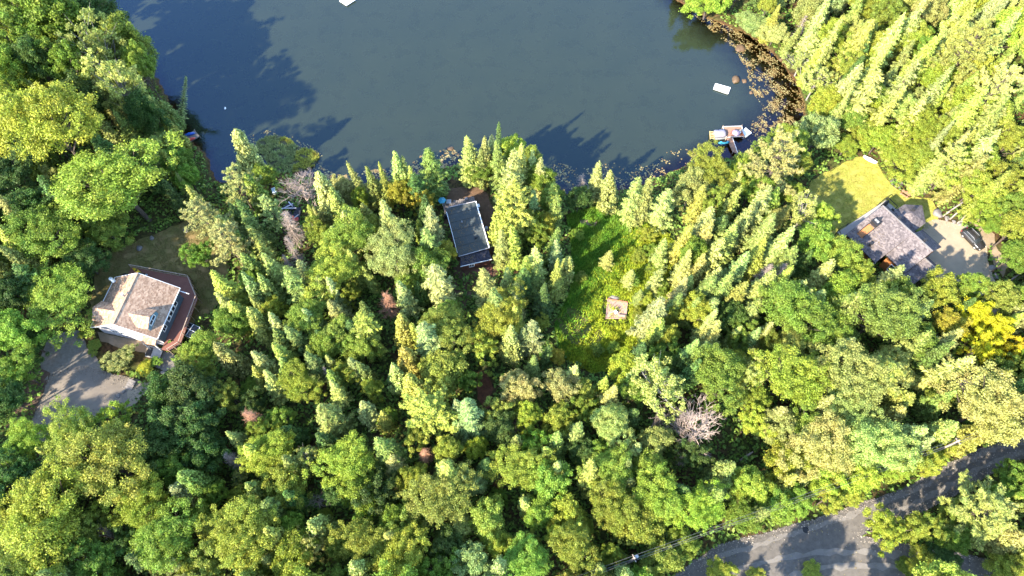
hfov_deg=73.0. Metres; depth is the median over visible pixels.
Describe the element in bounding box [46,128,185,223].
spreading tree
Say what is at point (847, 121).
broadleaf tree
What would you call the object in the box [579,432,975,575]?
power line
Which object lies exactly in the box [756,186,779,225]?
cedar tree
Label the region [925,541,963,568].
broadleaf tree
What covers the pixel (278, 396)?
spruce tree
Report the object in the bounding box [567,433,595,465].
broadleaf tree
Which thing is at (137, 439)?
cedar tree
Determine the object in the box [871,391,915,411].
cedar tree
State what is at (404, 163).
spruce tree
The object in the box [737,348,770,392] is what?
broadleaf tree
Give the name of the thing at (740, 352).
broadleaf tree
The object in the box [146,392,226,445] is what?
broadleaf tree
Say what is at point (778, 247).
spruce tree
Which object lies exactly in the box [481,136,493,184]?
spruce tree
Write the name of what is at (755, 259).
spruce tree
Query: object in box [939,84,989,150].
spruce tree
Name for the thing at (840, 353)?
cedar tree
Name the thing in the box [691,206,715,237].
spruce tree
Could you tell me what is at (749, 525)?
broadleaf tree
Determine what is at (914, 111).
spruce tree
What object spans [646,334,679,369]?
broadleaf tree
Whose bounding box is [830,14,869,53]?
broadleaf tree
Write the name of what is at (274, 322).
spruce tree
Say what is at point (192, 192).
spruce tree
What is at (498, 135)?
slender spruce tree
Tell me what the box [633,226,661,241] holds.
broadleaf tree
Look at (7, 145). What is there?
spruce tree
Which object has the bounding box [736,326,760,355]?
spruce tree
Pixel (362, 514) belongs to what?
broadleaf tree
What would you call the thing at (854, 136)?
broadleaf tree
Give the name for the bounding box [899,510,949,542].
broadleaf tree
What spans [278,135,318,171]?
sweet gale
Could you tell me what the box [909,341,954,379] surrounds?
cedar tree
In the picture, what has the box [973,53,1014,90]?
cedar tree
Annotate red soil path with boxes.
[476,370,492,409]
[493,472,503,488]
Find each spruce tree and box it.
[0,137,14,151]
[0,195,22,216]
[11,263,64,311]
[34,445,71,463]
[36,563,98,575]
[37,175,91,229]
[71,186,117,237]
[90,132,136,177]
[91,78,133,131]
[94,111,130,156]
[113,110,143,155]
[114,570,138,575]
[124,549,174,574]
[140,139,172,182]
[160,150,192,189]
[161,178,189,214]
[168,481,207,509]
[175,172,203,208]
[177,76,187,123]
[185,185,218,221]
[194,520,223,539]
[209,269,250,306]
[215,292,228,309]
[225,431,251,451]
[227,300,253,335]
[234,229,259,261]
[235,199,267,230]
[241,211,278,250]
[245,225,278,257]
[250,317,273,351]
[250,350,280,376]
[255,238,284,268]
[260,496,296,526]
[261,252,291,294]
[263,369,291,405]
[268,312,290,331]
[271,342,305,367]
[281,265,321,309]
[282,489,317,516]
[284,325,309,360]
[295,259,316,298]
[304,351,329,384]
[306,204,316,224]
[312,206,331,236]
[315,275,340,304]
[316,402,358,443]
[325,277,352,310]
[325,355,341,375]
[327,299,354,334]
[329,379,354,410]
[345,319,358,335]
[346,161,377,210]
[346,249,372,291]
[347,357,361,387]
[350,309,388,363]
[357,400,380,431]
[360,266,382,295]
[373,436,412,471]
[376,410,397,433]
[378,161,396,205]
[378,200,401,241]
[383,529,411,543]
[384,454,408,483]
[395,280,424,317]
[401,156,408,183]
[407,173,435,216]
[408,165,414,202]
[408,322,420,350]
[415,321,455,359]
[418,147,450,202]
[418,227,447,266]
[420,205,444,242]
[421,263,462,307]
[433,458,463,499]
[450,399,460,426]
[452,397,488,450]
[456,135,479,187]
[457,475,473,498]
[464,139,480,186]
[471,147,492,190]
[472,268,499,316]
[479,287,507,339]
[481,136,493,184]
[488,134,494,156]
[488,140,506,189]
[491,229,511,270]
[492,122,502,152]
[493,147,524,208]
[499,267,512,295]
[505,224,523,270]
[505,279,524,300]
[511,268,536,305]
[512,305,525,333]
[516,255,531,275]
[517,142,531,198]
[517,327,531,359]
[521,355,541,381]
[524,319,544,359]
[526,189,539,230]
[527,149,536,189]
[527,266,541,301]
[529,246,548,288]
[529,282,553,318]
[533,157,547,204]
[537,345,552,371]
[539,181,566,216]
[539,446,554,462]
[540,226,561,265]
[547,194,563,234]
[547,258,567,304]
[548,239,562,272]
[561,421,584,456]
[564,364,579,398]
[576,457,600,503]
[586,161,602,206]
[587,481,606,501]
[595,385,619,419]
[598,250,614,271]
[615,177,643,231]
[617,459,632,478]
[619,269,636,290]
[625,295,667,342]
[628,176,652,226]
[628,341,646,378]
[629,289,644,307]
[638,317,665,346]
[645,268,663,298]
[646,188,674,235]
[646,237,668,272]
[663,292,683,323]
[664,276,687,313]
[666,223,693,268]
[667,249,691,289]
[669,338,698,374]
[676,297,700,330]
[682,184,706,224]
[684,274,693,296]
[688,275,716,305]
[688,297,719,329]
[690,309,717,341]
[690,320,721,344]
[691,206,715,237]
[691,220,713,263]
[704,237,725,275]
[707,223,738,268]
[707,273,733,305]
[714,185,741,229]
[718,281,749,322]
[719,325,742,349]
[721,251,749,289]
[724,203,754,253]
[728,185,772,245]
[728,297,762,331]
[736,237,767,284]
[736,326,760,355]
[739,212,776,253]
[742,269,776,311]
[744,0,761,10]
[747,505,770,521]
[748,406,788,439]
[753,321,773,351]
[756,4,780,44]
[759,225,794,272]
[762,265,793,305]
[767,245,798,280]
[773,279,807,308]
[775,166,794,186]
[778,26,801,56]
[793,0,830,58]
[795,47,821,88]
[798,18,842,89]
[798,259,835,291]
[805,289,826,326]
[814,88,852,144]
[815,44,831,76]
[816,63,863,115]
[825,18,874,80]
[831,69,884,144]
[833,0,862,45]
[850,42,890,95]
[855,85,906,151]
[856,12,905,81]
[864,265,905,305]
[865,56,921,121]
[877,66,897,107]
[877,97,926,161]
[880,39,915,81]
[885,0,926,67]
[887,33,940,91]
[890,0,911,20]
[896,64,954,133]
[896,330,931,360]
[899,355,975,394]
[903,299,933,327]
[904,157,943,198]
[920,328,963,364]
[926,119,955,150]
[928,154,988,207]
[933,130,969,174]
[934,4,975,85]
[936,129,1000,197]
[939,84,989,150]
[954,8,1022,85]
[956,170,1011,222]
[964,92,1009,154]
[972,106,1007,143]
[980,378,1023,393]
[993,37,1023,64]
[993,119,1008,140]
[1010,89,1023,104]
[1011,92,1023,116]
[1016,80,1023,92]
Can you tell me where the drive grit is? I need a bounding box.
[923,219,994,294]
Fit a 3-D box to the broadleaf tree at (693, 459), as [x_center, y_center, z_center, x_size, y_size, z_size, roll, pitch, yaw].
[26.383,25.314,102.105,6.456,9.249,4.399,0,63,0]
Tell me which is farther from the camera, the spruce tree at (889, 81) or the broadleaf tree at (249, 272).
the spruce tree at (889, 81)
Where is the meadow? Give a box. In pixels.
[553,217,650,373]
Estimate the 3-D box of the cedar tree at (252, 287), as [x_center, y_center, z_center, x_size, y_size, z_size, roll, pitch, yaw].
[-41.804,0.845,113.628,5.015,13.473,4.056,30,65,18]
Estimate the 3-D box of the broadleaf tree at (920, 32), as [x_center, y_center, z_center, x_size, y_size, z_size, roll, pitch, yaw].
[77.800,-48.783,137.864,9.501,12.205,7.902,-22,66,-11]
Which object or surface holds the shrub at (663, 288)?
on the ground at (672, 164)
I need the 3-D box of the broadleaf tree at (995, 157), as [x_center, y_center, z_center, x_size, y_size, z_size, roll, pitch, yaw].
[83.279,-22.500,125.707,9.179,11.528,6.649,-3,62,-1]
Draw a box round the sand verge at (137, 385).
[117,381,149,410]
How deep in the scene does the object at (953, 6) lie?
139.24 m
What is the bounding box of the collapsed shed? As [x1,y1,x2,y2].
[280,202,300,221]
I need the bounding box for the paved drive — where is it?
[921,219,999,315]
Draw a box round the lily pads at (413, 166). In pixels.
[318,149,460,181]
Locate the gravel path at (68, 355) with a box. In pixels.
[41,330,100,379]
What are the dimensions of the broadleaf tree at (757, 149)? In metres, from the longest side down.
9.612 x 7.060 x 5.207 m
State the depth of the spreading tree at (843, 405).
99.70 m
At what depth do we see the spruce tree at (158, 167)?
126.46 m
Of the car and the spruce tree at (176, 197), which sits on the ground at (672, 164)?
the spruce tree at (176, 197)
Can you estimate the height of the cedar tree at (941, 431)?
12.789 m
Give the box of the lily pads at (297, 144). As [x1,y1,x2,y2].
[250,130,327,170]
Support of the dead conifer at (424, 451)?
on the ground at (672, 164)
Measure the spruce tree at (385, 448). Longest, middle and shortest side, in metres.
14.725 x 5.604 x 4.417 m
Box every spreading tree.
[0,79,104,161]
[0,202,80,259]
[0,416,52,467]
[0,455,85,572]
[0,518,67,575]
[15,256,95,350]
[23,545,66,575]
[41,393,96,471]
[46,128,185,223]
[56,417,150,507]
[89,471,172,529]
[125,482,204,575]
[170,328,218,373]
[194,501,273,573]
[215,491,281,575]
[233,425,295,475]
[275,357,326,403]
[282,284,327,333]
[300,239,366,303]
[301,429,375,488]
[313,204,376,262]
[324,517,389,573]
[363,216,418,277]
[371,521,430,575]
[396,460,483,529]
[417,303,476,354]
[472,277,528,337]
[483,442,563,490]
[491,530,554,575]
[546,517,603,575]
[576,442,633,491]
[587,474,643,535]
[589,401,636,456]
[631,461,686,525]
[664,476,731,535]
[686,139,738,190]
[692,343,746,422]
[742,342,842,405]
[753,278,844,345]
[775,409,857,485]
[808,335,909,405]
[808,374,883,428]
[830,282,933,341]
[837,412,923,471]
[880,135,934,187]
[888,101,936,154]
[925,356,1023,446]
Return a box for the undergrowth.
[0,3,1023,575]
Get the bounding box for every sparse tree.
[55,5,126,86]
[80,45,158,134]
[232,464,250,485]
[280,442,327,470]
[296,524,325,564]
[625,352,687,424]
[781,50,810,77]
[783,189,817,230]
[797,64,839,100]
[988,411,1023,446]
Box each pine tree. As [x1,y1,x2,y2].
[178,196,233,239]
[209,218,255,266]
[220,162,267,216]
[257,194,286,234]
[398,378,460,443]
[491,177,535,238]
[734,123,804,206]
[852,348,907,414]
[920,141,970,194]
[923,17,1005,95]
[944,61,1023,131]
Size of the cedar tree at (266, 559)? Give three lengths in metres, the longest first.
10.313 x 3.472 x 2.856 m
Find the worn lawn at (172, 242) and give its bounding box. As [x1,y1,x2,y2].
[85,219,229,323]
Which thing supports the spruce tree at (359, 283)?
on the ground at (672, 164)
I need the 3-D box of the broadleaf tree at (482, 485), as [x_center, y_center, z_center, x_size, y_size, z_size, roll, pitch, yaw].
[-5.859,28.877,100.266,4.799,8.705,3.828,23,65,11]
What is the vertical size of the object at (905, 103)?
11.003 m
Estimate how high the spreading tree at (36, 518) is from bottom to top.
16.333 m
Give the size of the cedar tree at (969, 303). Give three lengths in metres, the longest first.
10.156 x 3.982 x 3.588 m
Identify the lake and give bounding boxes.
[110,0,759,189]
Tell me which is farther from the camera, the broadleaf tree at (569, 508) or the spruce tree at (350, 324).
the spruce tree at (350, 324)
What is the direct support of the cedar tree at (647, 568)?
on the ground at (672, 164)
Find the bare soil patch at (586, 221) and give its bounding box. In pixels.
[581,220,596,225]
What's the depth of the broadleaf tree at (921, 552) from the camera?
95.94 m
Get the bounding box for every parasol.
[438,197,445,204]
[732,130,740,135]
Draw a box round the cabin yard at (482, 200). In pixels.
[443,187,500,315]
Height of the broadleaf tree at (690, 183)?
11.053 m
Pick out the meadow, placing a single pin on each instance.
(589, 325)
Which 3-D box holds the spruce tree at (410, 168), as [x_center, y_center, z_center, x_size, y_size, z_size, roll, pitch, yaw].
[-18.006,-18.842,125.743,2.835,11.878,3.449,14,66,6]
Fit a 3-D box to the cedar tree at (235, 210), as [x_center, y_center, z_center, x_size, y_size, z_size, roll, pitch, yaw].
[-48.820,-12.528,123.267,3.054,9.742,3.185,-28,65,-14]
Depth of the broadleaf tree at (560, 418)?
102.03 m
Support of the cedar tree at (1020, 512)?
on the ground at (672, 164)
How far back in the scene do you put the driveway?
109.33 m
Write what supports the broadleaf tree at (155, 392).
on the ground at (672, 164)
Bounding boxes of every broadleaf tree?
[0,0,44,50]
[0,0,50,46]
[0,41,39,85]
[0,65,29,116]
[0,138,36,195]
[0,256,14,271]
[0,270,37,311]
[0,308,49,351]
[0,341,40,383]
[0,377,30,423]
[0,445,40,507]
[0,500,24,546]
[1,185,57,229]
[6,32,56,80]
[7,0,83,56]
[9,327,49,363]
[24,449,89,499]
[32,36,93,80]
[37,164,60,184]
[40,139,70,160]
[52,68,104,129]
[56,537,124,575]
[57,237,112,280]
[64,0,130,48]
[64,118,102,146]
[64,509,114,561]
[78,211,135,251]
[93,400,134,443]
[95,8,159,83]
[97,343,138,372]
[107,518,149,556]
[119,37,161,99]
[122,88,172,135]
[140,422,184,482]
[143,367,188,415]
[144,126,175,154]
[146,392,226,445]
[149,560,173,575]
[150,449,199,488]
[158,142,196,183]
[164,358,216,412]
[166,556,206,575]
[167,380,220,448]
[169,547,212,575]
[174,411,232,471]
[175,163,200,193]
[178,237,214,270]
[180,538,227,575]
[188,498,213,521]
[195,364,216,376]
[195,479,229,503]
[196,441,226,478]
[211,307,249,337]
[211,376,250,412]
[237,268,262,289]
[238,385,267,420]
[245,161,279,187]
[245,416,281,440]
[259,294,288,325]
[259,463,312,510]
[261,405,297,438]
[267,527,321,575]
[275,511,305,535]
[281,560,325,575]
[303,215,332,248]
[306,325,342,358]
[319,313,352,350]
[320,480,349,507]
[324,530,352,561]
[324,563,349,575]
[330,174,353,206]
[330,357,366,383]
[336,474,375,512]
[340,281,360,311]
[340,332,384,361]
[350,186,370,210]
[350,464,400,524]
[352,501,377,526]
[358,213,381,238]
[360,378,383,403]
[372,556,417,575]
[377,503,409,529]
[379,498,424,544]
[386,179,413,211]
[390,462,428,495]
[394,261,419,295]
[403,244,450,290]
[404,421,432,457]
[410,189,435,215]
[413,555,431,575]
[416,348,468,401]
[417,544,460,575]
[428,522,463,566]
[432,434,463,462]
[433,299,460,331]
[436,239,456,261]
[446,508,473,541]
[449,539,492,575]
[453,363,482,392]
[457,469,487,496]
[462,435,489,460]
[463,326,499,376]
[464,158,494,181]
[468,493,505,544]
[479,395,518,421]
[479,529,511,559]
[482,405,515,446]
[499,132,526,162]
[499,368,544,404]
[503,528,541,553]
[514,400,543,436]
[516,429,551,454]
[518,144,542,167]
[520,221,549,248]
[520,457,573,504]
[521,493,560,531]
[523,209,546,243]
[526,163,556,191]
[538,182,564,211]
[538,212,556,235]
[539,366,581,408]
[541,399,575,440]
[544,519,577,546]
[549,492,587,524]
[556,566,581,575]
[564,185,592,211]
[566,377,594,401]
[567,396,600,426]
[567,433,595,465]
[589,436,615,460]
[595,542,628,566]
[606,351,637,386]
[613,501,666,548]
[616,375,648,403]
[621,369,641,399]
[631,447,670,485]
[631,565,652,575]
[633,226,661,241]
[637,425,676,460]
[640,539,687,575]
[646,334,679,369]
[654,324,680,346]
[666,526,702,559]
[667,296,692,323]
[667,438,715,471]
[671,166,710,210]
[677,234,709,265]
[678,0,732,19]
[682,290,717,327]
[691,341,723,383]
[701,183,731,219]
[703,474,733,500]
[705,556,740,575]
[707,229,724,255]
[715,299,749,332]
[724,496,764,533]
[725,319,758,351]
[727,157,750,190]
[728,163,775,206]
[729,349,749,367]
[729,464,777,503]
[730,150,755,167]
[734,10,765,37]
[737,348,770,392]
[737,385,772,413]
[737,401,777,438]
[749,483,800,525]
[751,135,778,171]
[753,326,787,357]
[754,21,790,45]
[757,0,777,14]
[762,407,798,445]
[763,438,816,479]
[766,205,789,230]
[768,123,800,150]
[778,322,816,357]
[779,181,805,207]
[785,482,814,518]
[786,128,811,163]
[787,399,836,440]
[789,154,814,177]
[791,0,828,39]
[793,112,840,151]
[797,217,834,262]
[803,301,819,330]
[804,449,855,504]
[807,83,848,116]
[809,201,841,232]
[813,16,851,53]
[815,474,848,516]
[816,309,855,345]
[819,234,863,270]
[820,267,862,309]
[826,36,870,79]
[826,100,868,128]
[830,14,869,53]
[835,131,859,157]
[836,456,882,495]
[845,0,881,18]
[846,259,876,290]
[850,79,889,117]
[850,113,875,141]
[855,120,899,153]
[860,0,908,31]
[862,501,905,557]
[866,41,877,62]
[869,23,903,57]
[870,274,919,305]
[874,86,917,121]
[875,448,909,479]
[876,337,914,388]
[879,447,934,483]
[893,16,931,60]
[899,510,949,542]
[900,139,935,171]
[901,86,934,112]
[904,315,939,358]
[908,0,949,26]
[908,541,942,573]
[909,54,958,88]
[910,25,939,54]
[911,558,976,575]
[912,113,962,152]
[912,448,947,477]
[920,265,961,308]
[924,378,954,409]
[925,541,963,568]
[929,306,973,339]
[931,150,969,190]
[932,527,970,556]
[936,468,1017,550]
[937,14,978,65]
[938,498,974,528]
[939,84,983,115]
[944,54,998,97]
[948,381,962,405]
[949,515,983,544]
[950,0,987,7]
[950,272,993,303]
[952,326,1006,364]
[954,162,1008,206]
[954,296,995,328]
[963,141,1002,173]
[965,191,1003,226]
[970,314,1015,345]
[974,482,1015,501]
[976,87,1015,134]
[978,214,1002,233]
[980,159,1023,193]
[980,279,1023,316]
[980,552,1023,575]
[982,352,1023,378]
[986,189,1023,220]
[987,118,1023,161]
[991,209,1023,247]
[991,239,1023,273]
[991,456,1023,496]
[993,5,1023,56]
[995,284,1023,314]
[995,335,1023,360]
[1004,372,1023,383]
[1011,343,1023,360]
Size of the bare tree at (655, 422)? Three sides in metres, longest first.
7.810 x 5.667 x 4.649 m
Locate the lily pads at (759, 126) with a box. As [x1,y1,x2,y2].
[751,116,766,138]
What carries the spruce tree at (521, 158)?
on the ground at (672, 164)
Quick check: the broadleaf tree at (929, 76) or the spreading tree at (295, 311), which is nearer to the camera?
the spreading tree at (295, 311)
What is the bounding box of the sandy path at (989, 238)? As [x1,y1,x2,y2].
[974,216,1007,276]
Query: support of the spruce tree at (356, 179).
on the ground at (672, 164)
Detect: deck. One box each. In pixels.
[128,264,201,357]
[443,196,474,213]
[474,266,491,276]
[834,197,897,236]
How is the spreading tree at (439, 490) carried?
on the ground at (672, 164)
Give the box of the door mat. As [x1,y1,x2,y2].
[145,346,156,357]
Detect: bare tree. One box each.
[97,525,125,554]
[276,168,328,205]
[304,480,330,508]
[646,405,673,432]
[661,405,696,429]
[666,393,724,466]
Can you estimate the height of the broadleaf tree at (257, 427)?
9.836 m
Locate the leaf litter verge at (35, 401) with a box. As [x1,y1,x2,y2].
[5,368,49,433]
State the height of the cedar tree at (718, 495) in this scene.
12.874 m
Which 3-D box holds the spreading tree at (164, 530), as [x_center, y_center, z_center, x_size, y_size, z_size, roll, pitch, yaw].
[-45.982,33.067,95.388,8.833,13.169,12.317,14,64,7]
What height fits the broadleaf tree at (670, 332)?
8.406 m
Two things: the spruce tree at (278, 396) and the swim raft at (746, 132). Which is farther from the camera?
the swim raft at (746, 132)
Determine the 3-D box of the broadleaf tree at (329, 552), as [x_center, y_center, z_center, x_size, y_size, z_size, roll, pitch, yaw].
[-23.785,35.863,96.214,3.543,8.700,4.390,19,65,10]
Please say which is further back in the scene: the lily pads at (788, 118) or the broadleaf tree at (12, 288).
the lily pads at (788, 118)
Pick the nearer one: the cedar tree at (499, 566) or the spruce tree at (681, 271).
the cedar tree at (499, 566)
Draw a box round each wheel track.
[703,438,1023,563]
[732,548,906,573]
[789,562,916,575]
[891,449,1023,514]
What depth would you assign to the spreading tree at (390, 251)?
112.66 m
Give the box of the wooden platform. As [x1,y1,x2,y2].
[605,298,627,319]
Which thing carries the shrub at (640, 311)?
on the ground at (672, 164)
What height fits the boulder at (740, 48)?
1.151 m
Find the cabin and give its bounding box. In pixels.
[446,201,491,270]
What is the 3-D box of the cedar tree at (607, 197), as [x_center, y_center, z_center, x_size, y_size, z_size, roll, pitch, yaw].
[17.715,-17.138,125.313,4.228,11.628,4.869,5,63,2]
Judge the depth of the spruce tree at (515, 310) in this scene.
110.68 m
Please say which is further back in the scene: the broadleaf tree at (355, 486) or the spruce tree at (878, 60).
the spruce tree at (878, 60)
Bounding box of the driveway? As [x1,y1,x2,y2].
[31,366,138,441]
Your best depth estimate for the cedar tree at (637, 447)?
99.57 m
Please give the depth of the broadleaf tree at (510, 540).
94.83 m
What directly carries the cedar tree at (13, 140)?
on the ground at (672, 164)
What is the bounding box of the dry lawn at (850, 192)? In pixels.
[806,157,937,237]
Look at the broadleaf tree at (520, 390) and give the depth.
103.64 m
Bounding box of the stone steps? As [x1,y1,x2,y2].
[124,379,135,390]
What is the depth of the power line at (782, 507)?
94.12 m
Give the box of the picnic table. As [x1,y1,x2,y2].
[900,189,910,197]
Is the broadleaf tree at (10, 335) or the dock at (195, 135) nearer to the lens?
the broadleaf tree at (10, 335)
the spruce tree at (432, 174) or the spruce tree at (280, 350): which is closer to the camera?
the spruce tree at (280, 350)
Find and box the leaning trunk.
[943,196,971,216]
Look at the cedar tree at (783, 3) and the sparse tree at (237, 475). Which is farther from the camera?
the cedar tree at (783, 3)
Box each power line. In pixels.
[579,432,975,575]
[588,434,977,575]
[607,427,1003,570]
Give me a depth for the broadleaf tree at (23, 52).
122.58 m
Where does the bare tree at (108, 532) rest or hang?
on the ground at (672, 164)
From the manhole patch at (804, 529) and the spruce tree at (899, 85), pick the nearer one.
the manhole patch at (804, 529)
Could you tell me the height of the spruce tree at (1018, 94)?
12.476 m
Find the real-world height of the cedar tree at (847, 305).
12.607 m
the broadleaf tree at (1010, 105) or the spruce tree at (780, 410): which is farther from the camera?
the broadleaf tree at (1010, 105)
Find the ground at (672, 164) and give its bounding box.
[0,0,1023,575]
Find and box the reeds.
[254,134,307,172]
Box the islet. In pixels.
[257,136,319,172]
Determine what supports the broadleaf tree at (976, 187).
on the ground at (672, 164)
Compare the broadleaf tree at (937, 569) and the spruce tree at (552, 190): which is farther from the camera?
the spruce tree at (552, 190)
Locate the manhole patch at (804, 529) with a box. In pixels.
[802,527,808,532]
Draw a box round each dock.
[186,129,200,141]
[722,125,744,153]
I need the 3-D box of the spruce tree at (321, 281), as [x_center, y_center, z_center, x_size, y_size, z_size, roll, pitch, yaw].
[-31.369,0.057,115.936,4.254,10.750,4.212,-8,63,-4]
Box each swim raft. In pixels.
[340,0,354,5]
[713,83,730,93]
[743,128,750,137]
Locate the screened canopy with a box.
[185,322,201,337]
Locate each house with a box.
[90,273,188,351]
[846,204,940,283]
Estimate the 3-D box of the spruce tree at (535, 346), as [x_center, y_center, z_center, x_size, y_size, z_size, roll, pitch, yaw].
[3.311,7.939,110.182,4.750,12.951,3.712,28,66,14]
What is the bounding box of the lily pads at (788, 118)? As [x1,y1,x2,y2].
[695,14,804,131]
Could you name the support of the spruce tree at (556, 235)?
on the ground at (672, 164)
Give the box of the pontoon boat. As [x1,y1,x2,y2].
[713,129,725,139]
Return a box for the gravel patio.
[158,351,175,370]
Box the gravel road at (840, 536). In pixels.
[675,443,1023,575]
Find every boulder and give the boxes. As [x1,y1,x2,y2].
[608,295,619,299]
[732,76,739,82]
[735,44,744,51]
[933,208,942,217]
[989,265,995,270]
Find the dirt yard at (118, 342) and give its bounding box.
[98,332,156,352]
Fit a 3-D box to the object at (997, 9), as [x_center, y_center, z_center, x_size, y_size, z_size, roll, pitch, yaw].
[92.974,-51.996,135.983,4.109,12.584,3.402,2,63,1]
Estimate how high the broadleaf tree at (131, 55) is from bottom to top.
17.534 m
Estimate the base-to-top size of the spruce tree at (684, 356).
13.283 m
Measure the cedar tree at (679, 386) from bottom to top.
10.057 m
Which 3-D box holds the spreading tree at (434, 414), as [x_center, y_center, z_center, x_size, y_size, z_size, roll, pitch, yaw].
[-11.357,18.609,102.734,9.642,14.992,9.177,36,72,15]
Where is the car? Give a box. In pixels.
[960,227,985,250]
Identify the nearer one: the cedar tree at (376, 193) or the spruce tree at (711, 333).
the spruce tree at (711, 333)
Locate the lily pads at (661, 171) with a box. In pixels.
[553,149,695,192]
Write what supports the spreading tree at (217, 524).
on the ground at (672, 164)
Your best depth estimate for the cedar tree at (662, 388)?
106.87 m
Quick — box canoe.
[863,155,876,163]
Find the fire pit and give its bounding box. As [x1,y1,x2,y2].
[890,178,902,187]
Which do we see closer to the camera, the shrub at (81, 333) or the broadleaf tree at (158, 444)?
the broadleaf tree at (158, 444)
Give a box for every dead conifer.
[223,453,243,469]
[242,409,268,436]
[281,211,305,252]
[282,255,295,269]
[285,236,307,264]
[376,289,400,320]
[419,447,435,466]
[574,173,588,205]
[751,263,773,281]
[776,263,787,277]
[790,16,806,47]
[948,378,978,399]
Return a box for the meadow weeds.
[556,221,676,373]
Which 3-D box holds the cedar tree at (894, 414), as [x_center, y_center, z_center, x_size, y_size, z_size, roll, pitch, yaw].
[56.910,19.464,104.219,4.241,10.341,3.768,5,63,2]
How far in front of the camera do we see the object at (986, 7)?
137.10 m
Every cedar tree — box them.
[0,207,7,223]
[0,225,55,264]
[0,245,59,279]
[0,261,27,283]
[1,484,14,492]
[2,115,20,146]
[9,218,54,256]
[10,145,49,182]
[23,73,47,88]
[31,137,59,168]
[76,448,123,474]
[81,48,106,81]
[89,96,110,118]
[109,104,138,136]
[123,433,168,456]
[131,83,161,125]
[131,150,165,195]
[157,100,186,132]
[160,114,191,153]
[170,432,186,455]
[176,468,223,502]
[213,214,248,248]
[213,341,252,380]
[228,202,245,228]
[230,128,265,176]
[239,563,275,575]
[240,252,275,282]
[241,271,270,302]
[242,442,280,474]
[243,174,275,214]
[245,479,274,502]
[246,306,272,338]
[248,295,267,319]
[252,365,266,390]
[257,273,287,309]
[261,552,284,573]
[263,526,286,550]
[272,328,299,357]
[278,356,305,386]
[280,424,313,452]
[281,454,314,484]
[301,308,327,334]
[305,345,325,362]
[306,514,341,553]
[314,170,342,224]
[315,432,345,454]
[326,369,349,391]
[328,186,346,223]
[340,210,367,253]
[348,557,377,575]
[356,361,378,387]
[358,301,379,333]
[360,203,379,221]
[365,166,387,211]
[386,362,404,395]
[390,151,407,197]
[393,312,414,350]
[397,345,421,379]
[400,373,431,410]
[413,280,430,307]
[415,219,422,245]
[417,194,429,225]
[422,265,431,290]
[454,325,464,339]
[476,457,500,484]
[486,554,514,575]
[487,194,527,251]
[495,324,523,367]
[506,433,522,460]
[512,296,526,323]
[517,493,536,516]
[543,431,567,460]
[550,460,565,475]
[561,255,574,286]
[583,559,610,575]
[592,376,608,398]
[596,169,618,215]
[609,559,633,575]
[612,477,637,497]
[617,408,640,431]
[624,442,642,461]
[635,329,654,356]
[636,562,655,575]
[653,373,668,395]
[662,374,685,401]
[664,483,691,510]
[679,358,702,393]
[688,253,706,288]
[689,486,725,512]
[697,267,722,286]
[700,458,735,485]
[709,214,728,240]
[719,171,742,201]
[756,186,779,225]
[764,472,798,492]
[772,350,800,374]
[777,0,786,8]
[791,250,812,278]
[792,474,809,489]
[798,394,834,419]
[804,351,842,391]
[825,337,855,369]
[826,0,848,16]
[829,292,863,321]
[834,55,864,83]
[842,33,871,80]
[865,98,893,123]
[866,22,878,62]
[868,302,910,339]
[870,403,906,428]
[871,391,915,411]
[887,423,928,447]
[892,435,935,463]
[906,0,917,14]
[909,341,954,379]
[910,390,957,421]
[917,419,959,449]
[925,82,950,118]
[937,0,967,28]
[937,71,978,114]
[939,128,976,151]
[940,297,976,316]
[942,104,961,119]
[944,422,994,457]
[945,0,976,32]
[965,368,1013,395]
[969,0,987,20]
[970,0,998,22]
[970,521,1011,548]
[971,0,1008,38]
[971,502,1019,517]
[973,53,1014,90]
[974,0,1003,27]
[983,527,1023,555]
[988,312,1023,339]
[990,148,1023,172]
[990,151,1023,179]
[993,0,1017,28]
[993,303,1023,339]
[996,187,1023,219]
[1000,146,1019,160]
[1004,499,1023,521]
[1008,544,1023,567]
[1010,488,1023,501]
[1015,0,1023,6]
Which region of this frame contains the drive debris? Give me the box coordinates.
[27,366,142,440]
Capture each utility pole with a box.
[620,551,638,562]
[938,438,960,449]
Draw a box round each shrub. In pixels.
[77,330,90,337]
[87,339,101,357]
[136,358,153,376]
[150,356,163,366]
[227,483,246,502]
[236,327,251,340]
[240,375,256,392]
[316,507,332,516]
[381,406,398,424]
[489,488,508,507]
[536,312,549,332]
[549,347,564,365]
[568,229,584,240]
[575,270,587,283]
[578,519,593,538]
[590,343,604,357]
[606,340,620,353]
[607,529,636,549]
[631,247,645,264]
[631,307,644,319]
[632,277,639,286]
[638,289,653,304]
[641,242,657,256]
[643,262,660,274]
[652,279,668,297]
[662,310,676,326]
[745,566,765,575]
[801,558,822,575]
[845,490,865,507]
[895,555,913,575]
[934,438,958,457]
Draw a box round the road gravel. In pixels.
[678,442,1023,575]
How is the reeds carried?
on the lake
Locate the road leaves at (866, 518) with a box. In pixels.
[718,449,1006,574]

